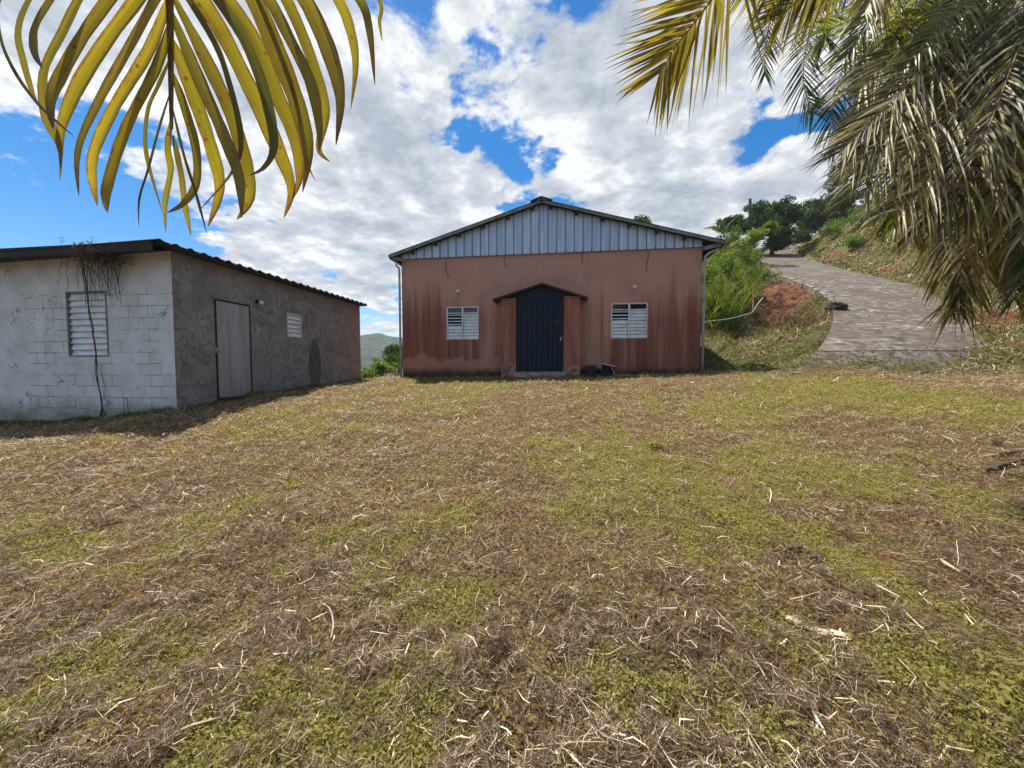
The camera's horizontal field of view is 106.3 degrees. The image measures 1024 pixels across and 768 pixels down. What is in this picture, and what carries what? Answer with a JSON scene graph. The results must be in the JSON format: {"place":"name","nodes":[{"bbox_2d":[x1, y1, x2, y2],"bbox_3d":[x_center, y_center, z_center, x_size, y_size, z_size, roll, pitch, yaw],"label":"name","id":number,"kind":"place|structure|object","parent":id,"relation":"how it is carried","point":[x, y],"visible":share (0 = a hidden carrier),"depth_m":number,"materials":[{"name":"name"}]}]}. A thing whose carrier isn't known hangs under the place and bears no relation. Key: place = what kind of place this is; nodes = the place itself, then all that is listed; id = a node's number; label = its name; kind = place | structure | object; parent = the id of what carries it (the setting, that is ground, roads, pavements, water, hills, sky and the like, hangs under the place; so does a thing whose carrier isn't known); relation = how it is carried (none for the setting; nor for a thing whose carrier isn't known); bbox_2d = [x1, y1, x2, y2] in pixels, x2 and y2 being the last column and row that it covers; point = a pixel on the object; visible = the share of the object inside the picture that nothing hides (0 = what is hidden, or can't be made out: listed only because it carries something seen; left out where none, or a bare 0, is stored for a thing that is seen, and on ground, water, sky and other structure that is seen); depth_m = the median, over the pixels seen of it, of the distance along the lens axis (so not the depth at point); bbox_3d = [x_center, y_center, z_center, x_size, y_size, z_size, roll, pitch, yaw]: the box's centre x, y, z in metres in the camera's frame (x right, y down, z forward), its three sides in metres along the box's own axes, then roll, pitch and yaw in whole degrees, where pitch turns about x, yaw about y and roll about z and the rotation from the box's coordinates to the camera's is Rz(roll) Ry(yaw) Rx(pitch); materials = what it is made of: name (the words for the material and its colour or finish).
{"place":"outdoors","nodes":[
{"label":"outdoors","id":0,"kind":"place"},
{"bbox_2d":[0,0,915,337],"label":"sky","id":1,"kind":"structure","parent":0,"point":[474,111],"materials":[{"name":"white"}]},
{"bbox_2d":[0,197,1023,767],"bbox_3d":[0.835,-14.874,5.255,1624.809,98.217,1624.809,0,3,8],"label":"ground","id":2,"kind":"structure","parent":0,"point":[782,297],"depth_m":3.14,"materials":[{"name":"brown plant"}]},
{"bbox_2d":[0,238,366,423],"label":"shed","id":3,"kind":"structure","parent":2,"relation":"on","point":[178,326],"depth_m":7.16,"materials":[{"name":"concrete"}]},
{"bbox_2d":[65,290,108,356],"bbox_3d":[-7.733,-1.096,7.046,0.876,1.185,0.112,0,3,8],"label":"window","id":4,"kind":"structure","parent":3,"relation":"in","point":[79,331],"depth_m":7.04,"materials":[{"name":"metal"}]},
{"bbox_2d":[57,236,134,418],"bbox_3d":[-7.296,-0.877,6.634,1.643,3.135,0.584,0,3,8],"label":"vine","id":5,"kind":"object","parent":3,"relation":"hanging from","point":[105,260],"visible":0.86,"depth_m":6.77,"materials":[{"name":"brown plant"}]},
{"bbox_2d":[214,301,250,397],"bbox_3d":[-5.749,-0.699,7.955,0.066,1.919,0.867,0,3,8],"label":"door","id":6,"kind":"structure","parent":3,"relation":"in","point":[233,336],"depth_m":7.97,"materials":[{"name":"wood"}]},
{"bbox_2d":[287,312,301,337],"bbox_3d":[-5.572,-1.487,9.757,0.112,0.593,0.511,0,3,8],"label":"window","id":7,"kind":"structure","parent":3,"relation":"in","point":[294,326],"depth_m":9.79,"materials":[{"name":"white paint"}]},
{"bbox_2d":[0,0,382,234],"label":"palm tree","id":8,"kind":"object","parent":2,"relation":"on","point":[271,65],"visible":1,"depth_m":0.96,"materials":[{"name":"green plant"}]},
{"bbox_2d":[157,710,255,746],"bbox_3d":[-1.260,1.403,1.577,0.353,0.027,0.045,-1,3,-27],"label":"stem","id":9,"kind":"object","parent":2,"relation":"on","point":[199,723],"visible":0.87,"depth_m":1.57,"materials":[{"name":"beige plant"}]},
{"bbox_2d":[278,477,306,489],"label":"weed tuft","id":10,"kind":"object","parent":2,"relation":"on","point":[292,483],"visible":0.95,"depth_m":4.10,"materials":[{"name":"yellow plant"}]},
{"bbox_2d":[322,603,333,637],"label":"stem","id":11,"kind":"object","parent":2,"relation":"on","point":[331,613],"visible":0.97,"depth_m":2.17,"materials":[{"name":"beige plant"}]},
{"bbox_2d":[0,369,699,426],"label":"wall grass","id":12,"kind":"structure","parent":2,"relation":"on","point":[66,420],"depth_m":7.20,"materials":[{"name":"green plant"}]},
{"bbox_2d":[361,366,382,378],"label":"bush","id":13,"kind":"object","parent":2,"relation":"on","point":[370,373],"visible":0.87,"depth_m":14.86,"materials":[{"name":"green plant"}]},
{"bbox_2d":[370,358,399,375],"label":"bush","id":14,"kind":"object","parent":2,"relation":"on","point":[384,366],"visible":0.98,"depth_m":15.20,"materials":[{"name":"green plant"}]},
{"bbox_2d":[382,352,402,374],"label":"bush","id":15,"kind":"object","parent":2,"relation":"on","point":[395,357],"visible":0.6,"depth_m":16.57,"materials":[{"name":"green plant"}]},
{"bbox_2d":[382,343,402,375],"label":"bush","id":16,"kind":"object","parent":2,"relation":"on","point":[393,349],"visible":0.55,"depth_m":18.11,"materials":[{"name":"green plant"}]},
{"bbox_2d":[479,640,503,670],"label":"dead tuft","id":17,"kind":"object","parent":2,"relation":"on","point":[491,654],"visible":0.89,"depth_m":1.81,"materials":[{"name":"brown plant"}]},
{"bbox_2d":[489,624,510,653],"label":"dead tuft","id":18,"kind":"object","parent":2,"relation":"on","point":[500,638],"visible":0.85,"depth_m":1.91,"materials":[{"name":"brown plant"}]},
{"bbox_2d":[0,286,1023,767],"bbox_3d":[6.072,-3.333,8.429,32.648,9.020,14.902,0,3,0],"label":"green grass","id":19,"kind":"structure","parent":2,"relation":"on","point":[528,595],"depth_m":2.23,"materials":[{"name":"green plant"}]},
{"bbox_2d":[5,436,1023,767],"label":"leaf litter","id":20,"kind":"object","parent":2,"relation":"on","point":[541,632],"visible":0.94,"depth_m":1.81,"materials":[{"name":"plant"}]},
{"bbox_2d":[388,196,725,377],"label":"house","id":21,"kind":"structure","parent":2,"relation":"on","point":[542,286],"depth_m":10.88,"materials":[{"name":"paint"}]},
{"bbox_2d":[447,306,478,339],"bbox_3d":[-1.466,-1.818,11.498,0.976,0.964,0.112,0,3,8],"label":"window","id":22,"kind":"structure","parent":21,"relation":"in","point":[462,322],"depth_m":11.48,"materials":[{"name":"white paint"}]},
{"bbox_2d":[516,297,563,370],"bbox_3d":[0.778,-1.395,10.795,1.334,2.068,0.098,0,3,8],"label":"door","id":23,"kind":"structure","parent":21,"relation":"in","point":[539,320],"depth_m":10.81,"materials":[{"name":"metal"}]},
{"bbox_2d":[611,302,647,337],"bbox_3d":[3.294,-1.784,10.830,0.988,0.981,0.112,0,3,8],"label":"window","id":24,"kind":"structure","parent":21,"relation":"in","point":[628,320],"depth_m":10.81,"materials":[{"name":"white paint"}]},
{"bbox_2d":[580,365,600,374],"bbox_3d":[2.221,-0.403,10.801,0.626,0.269,0.326,0,3,8],"label":"rubbish bag","id":25,"kind":"object","parent":2,"relation":"on","point":[590,370],"visible":0.98,"depth_m":10.69,"materials":[{"name":"plastic"}]},
{"bbox_2d":[601,363,615,375],"bbox_3d":[2.627,-0.382,10.484,0.386,0.361,0.373,0,3,8],"label":"bucket","id":26,"kind":"object","parent":2,"relation":"on","point":[606,369],"visible":0.95,"depth_m":10.36,"materials":[{"name":"plastic"}]},
{"bbox_2d":[633,214,652,222],"bbox_3d":[9.867,-10.531,29.716,2.625,5.815,4.084,0,3,8],"label":"tree","id":27,"kind":"object","parent":2,"relation":"on","point":[643,219],"visible":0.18,"depth_m":29.33,"materials":[{"name":"green plant"}]},
{"bbox_2d":[638,439,671,447],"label":"weed tuft","id":28,"kind":"object","parent":2,"relation":"on","point":[653,442],"visible":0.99,"depth_m":4.81,"materials":[{"name":"yellow plant"}]},
{"bbox_2d":[703,507,740,528],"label":"weed tuft","id":29,"kind":"object","parent":2,"relation":"on","point":[720,515],"visible":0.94,"depth_m":3.07,"materials":[{"name":"yellow plant"}]},
{"bbox_2d":[704,219,742,246],"bbox_3d":[11.886,-7.709,21.681,2.206,3.110,0.594,0,3,-1],"label":"banana plant","id":30,"kind":"object","parent":2,"relation":"on","point":[719,230],"visible":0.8,"depth_m":21.62,"materials":[{"name":"green plant"}]},
{"bbox_2d":[701,319,748,340],"bbox_3d":[8.102,-2.029,15.232,2.993,2.195,3.053,0,3,8],"label":"scrub","id":31,"kind":"object","parent":2,"relation":"on","point":[717,330],"visible":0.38,"depth_m":15.18,"materials":[{"name":"green plant"}]},
{"bbox_2d":[701,262,764,337],"bbox_3d":[8.538,-3.296,16.264,4.593,3.583,4.553,0,3,8],"label":"reed clump","id":32,"kind":"object","parent":2,"relation":"on","point":[719,306],"visible":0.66,"depth_m":15.84,"materials":[{"name":"green plant"}]},
{"bbox_2d":[705,297,762,321],"bbox_3d":[8.057,-2.707,13.854,3.489,1.134,0.114,-1,3,-27],"label":"water pipe","id":33,"kind":"object","parent":2,"relation":"on","point":[737,316],"visible":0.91,"depth_m":13.88,"materials":[{"name":"plastic"}]},
{"bbox_2d":[702,224,765,277],"bbox_3d":[11.777,-6.811,21.739,5.526,3.478,5.244,0,3,8],"label":"reed clump","id":34,"kind":"object","parent":2,"relation":"on","point":[719,255],"visible":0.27,"depth_m":21.13,"materials":[{"name":"green plant"}]},
{"bbox_2d":[701,254,777,316],"bbox_3d":[10.173,-4.449,17.756,4.627,3.277,4.594,-1,3,-17],"label":"reed clump","id":35,"kind":"object","parent":2,"relation":"on","point":[728,271],"visible":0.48,"depth_m":17.36,"materials":[{"name":"green plant"}]},
{"bbox_2d":[725,443,761,452],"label":"weed tuft","id":36,"kind":"object","parent":2,"relation":"on","point":[740,446],"visible":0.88,"depth_m":4.64,"materials":[{"name":"yellow plant"}]},
{"bbox_2d":[752,286,753,312],"bbox_3d":[9.209,-3.249,14.663,0.052,1.152,0.967,2,3,32],"label":"stake","id":37,"kind":"object","parent":2,"relation":"on","point":[753,299],"visible":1,"depth_m":14.73,"materials":[{"name":"grey wood"}]},
{"bbox_2d":[723,219,783,262],"bbox_3d":[16.399,-9.225,26.611,3.832,3.547,4.381,0,3,8],"label":"tree","id":38,"kind":"object","parent":2,"relation":"on","point":[755,235],"visible":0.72,"depth_m":25.48,"materials":[{"name":"green plant"}]},
{"bbox_2d":[712,244,795,287],"bbox_3d":[12.200,-5.852,20.028,4.044,2.415,3.699,0,3,8],"label":"reed clump","id":39,"kind":"object","parent":2,"relation":"on","point":[746,257],"visible":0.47,"depth_m":19.58,"materials":[{"name":"green plant"}]},
{"bbox_2d":[712,195,808,254],"bbox_3d":[23.529,-15.088,35.447,12.749,5.639,5.394,-2,3,-40],"label":"tree","id":40,"kind":"object","parent":2,"relation":"on","point":[761,212],"visible":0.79,"depth_m":34.77,"materials":[{"name":"green plant"}]},
{"bbox_2d":[746,301,775,328],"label":"scrub","id":41,"kind":"object","parent":2,"relation":"on","point":[765,319],"visible":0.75,"depth_m":16.36,"materials":[{"name":"green plant"}]},
{"bbox_2d":[773,545,803,551],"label":"branch","id":42,"kind":"object","parent":2,"relation":"on","point":[787,548],"visible":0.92,"depth_m":2.64,"materials":[{"name":"brown wood"}]},
{"bbox_2d":[763,264,833,302],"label":"kerb","id":43,"kind":"structure","parent":2,"relation":"on","point":[807,287],"depth_m":16.55,"materials":[{"name":"concrete"}]},
{"bbox_2d":[754,289,855,337],"bbox_3d":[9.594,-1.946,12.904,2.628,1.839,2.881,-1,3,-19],"label":"scrub","id":44,"kind":"object","parent":2,"relation":"on","point":[791,319],"visible":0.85,"depth_m":12.88,"materials":[{"name":"green plant"}]},
{"bbox_2d":[602,0,1023,348],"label":"palm tree","id":45,"kind":"object","parent":2,"relation":"on","point":[965,135],"visible":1,"depth_m":2.79,"materials":[{"name":"green plant"}]},
{"bbox_2d":[781,615,851,639],"bbox_3d":[1.563,1.253,1.986,0.289,0.035,0.060,2,3,36],"label":"bark piece","id":46,"kind":"object","parent":2,"relation":"on","point":[819,629],"visible":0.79,"depth_m":1.96,"materials":[{"name":"beige wood"}]},
{"bbox_2d":[810,552,822,563],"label":"branch","id":47,"kind":"object","parent":2,"relation":"on","point":[815,555],"visible":0.91,"depth_m":2.56,"materials":[{"name":"brown wood"}]},
{"bbox_2d":[815,714,818,729],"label":"stem","id":48,"kind":"object","parent":2,"relation":"on","point":[817,724],"visible":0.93,"depth_m":1.50,"materials":[{"name":"beige plant"}]},
{"bbox_2d":[789,186,867,245],"bbox_3d":[33.805,-18.123,41.089,10.688,7.657,6.293,0,3,-5],"label":"tree","id":49,"kind":"object","parent":2,"relation":"on","point":[813,223],"visible":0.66,"depth_m":39.63,"materials":[{"name":"green plant"}]},
{"bbox_2d":[819,218,845,235],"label":"bush","id":50,"kind":"object","parent":2,"relation":"on","point":[833,226],"visible":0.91,"depth_m":35.09,"materials":[{"name":"green plant"}]},
{"bbox_2d":[824,302,847,312],"bbox_3d":[10.961,-2.578,12.990,0.614,0.425,0.514,-1,3,-22],"label":"rock","id":51,"kind":"object","parent":2,"relation":"on","point":[841,306],"visible":0.67,"depth_m":12.81,"materials":[{"name":"stone"}]},
{"bbox_2d":[820,163,863,206],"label":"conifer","id":52,"kind":"object","parent":2,"relation":"on","point":[832,189],"visible":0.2,"depth_m":42.90,"materials":[{"name":"green plant"}]},
{"bbox_2d":[829,199,859,214],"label":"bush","id":53,"kind":"object","parent":2,"relation":"on","point":[845,211],"visible":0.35,"depth_m":39.83,"materials":[{"name":"green plant"}]},
{"bbox_2d":[840,234,866,248],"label":"bush","id":54,"kind":"object","parent":2,"relation":"on","point":[852,241],"visible":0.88,"depth_m":26.61,"materials":[{"name":"green plant"}]},
{"bbox_2d":[843,206,872,224],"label":"bush","id":55,"kind":"object","parent":2,"relation":"on","point":[850,218],"visible":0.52,"depth_m":31.74,"materials":[{"name":"green plant"}]},
{"bbox_2d":[700,193,1023,372],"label":"bank weeds","id":56,"kind":"object","parent":2,"relation":"on","point":[732,367],"visible":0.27,"depth_m":12.40,"materials":[{"name":"green plant"}]},
{"bbox_2d":[700,194,1023,374],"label":"grassy hillside","id":57,"kind":"structure","parent":2,"relation":"on","point":[905,276],"depth_m":12.49,"materials":[{"name":"plant"}]},
{"bbox_2d":[940,558,960,572],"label":"stem","id":58,"kind":"object","parent":2,"relation":"on","point":[952,567],"visible":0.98,"depth_m":2.43,"materials":[{"name":"beige plant"}]},
{"bbox_2d":[891,627,1023,721],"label":"weed tuft","id":59,"kind":"object","parent":2,"relation":"on","point":[1019,678],"visible":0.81,"depth_m":1.66,"materials":[{"name":"green plant"}]},
{"bbox_2d":[907,56,1023,305],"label":"palm tree","id":60,"kind":"object","parent":2,"relation":"on","point":[932,261],"visible":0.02,"depth_m":3.87,"materials":[{"name":"green plant"}]},
{"bbox_2d":[992,436,1006,446],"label":"dead tuft","id":61,"kind":"object","parent":2,"relation":"on","point":[998,443],"visible":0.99,"depth_m":4.41,"materials":[{"name":"brown plant"}]},
{"bbox_2d":[984,458,1023,470],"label":"branch","id":62,"kind":"object","parent":2,"relation":"on","point":[1004,464],"visible":0.96,"depth_m":3.84,"materials":[{"name":"brown wood"}]},
{"bbox_2d":[988,450,1023,454],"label":"branch","id":63,"kind":"object","parent":2,"relation":"on","point":[1007,453],"visible":0.88,"depth_m":4.09,"materials":[{"name":"brown wood"}]},
{"bbox_2d":[760,245,986,374],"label":"driveway","id":64,"kind":"structure","parent":0,"point":[892,322],"depth_m":11.66,"materials":[{"name":"concrete"}]}
]}

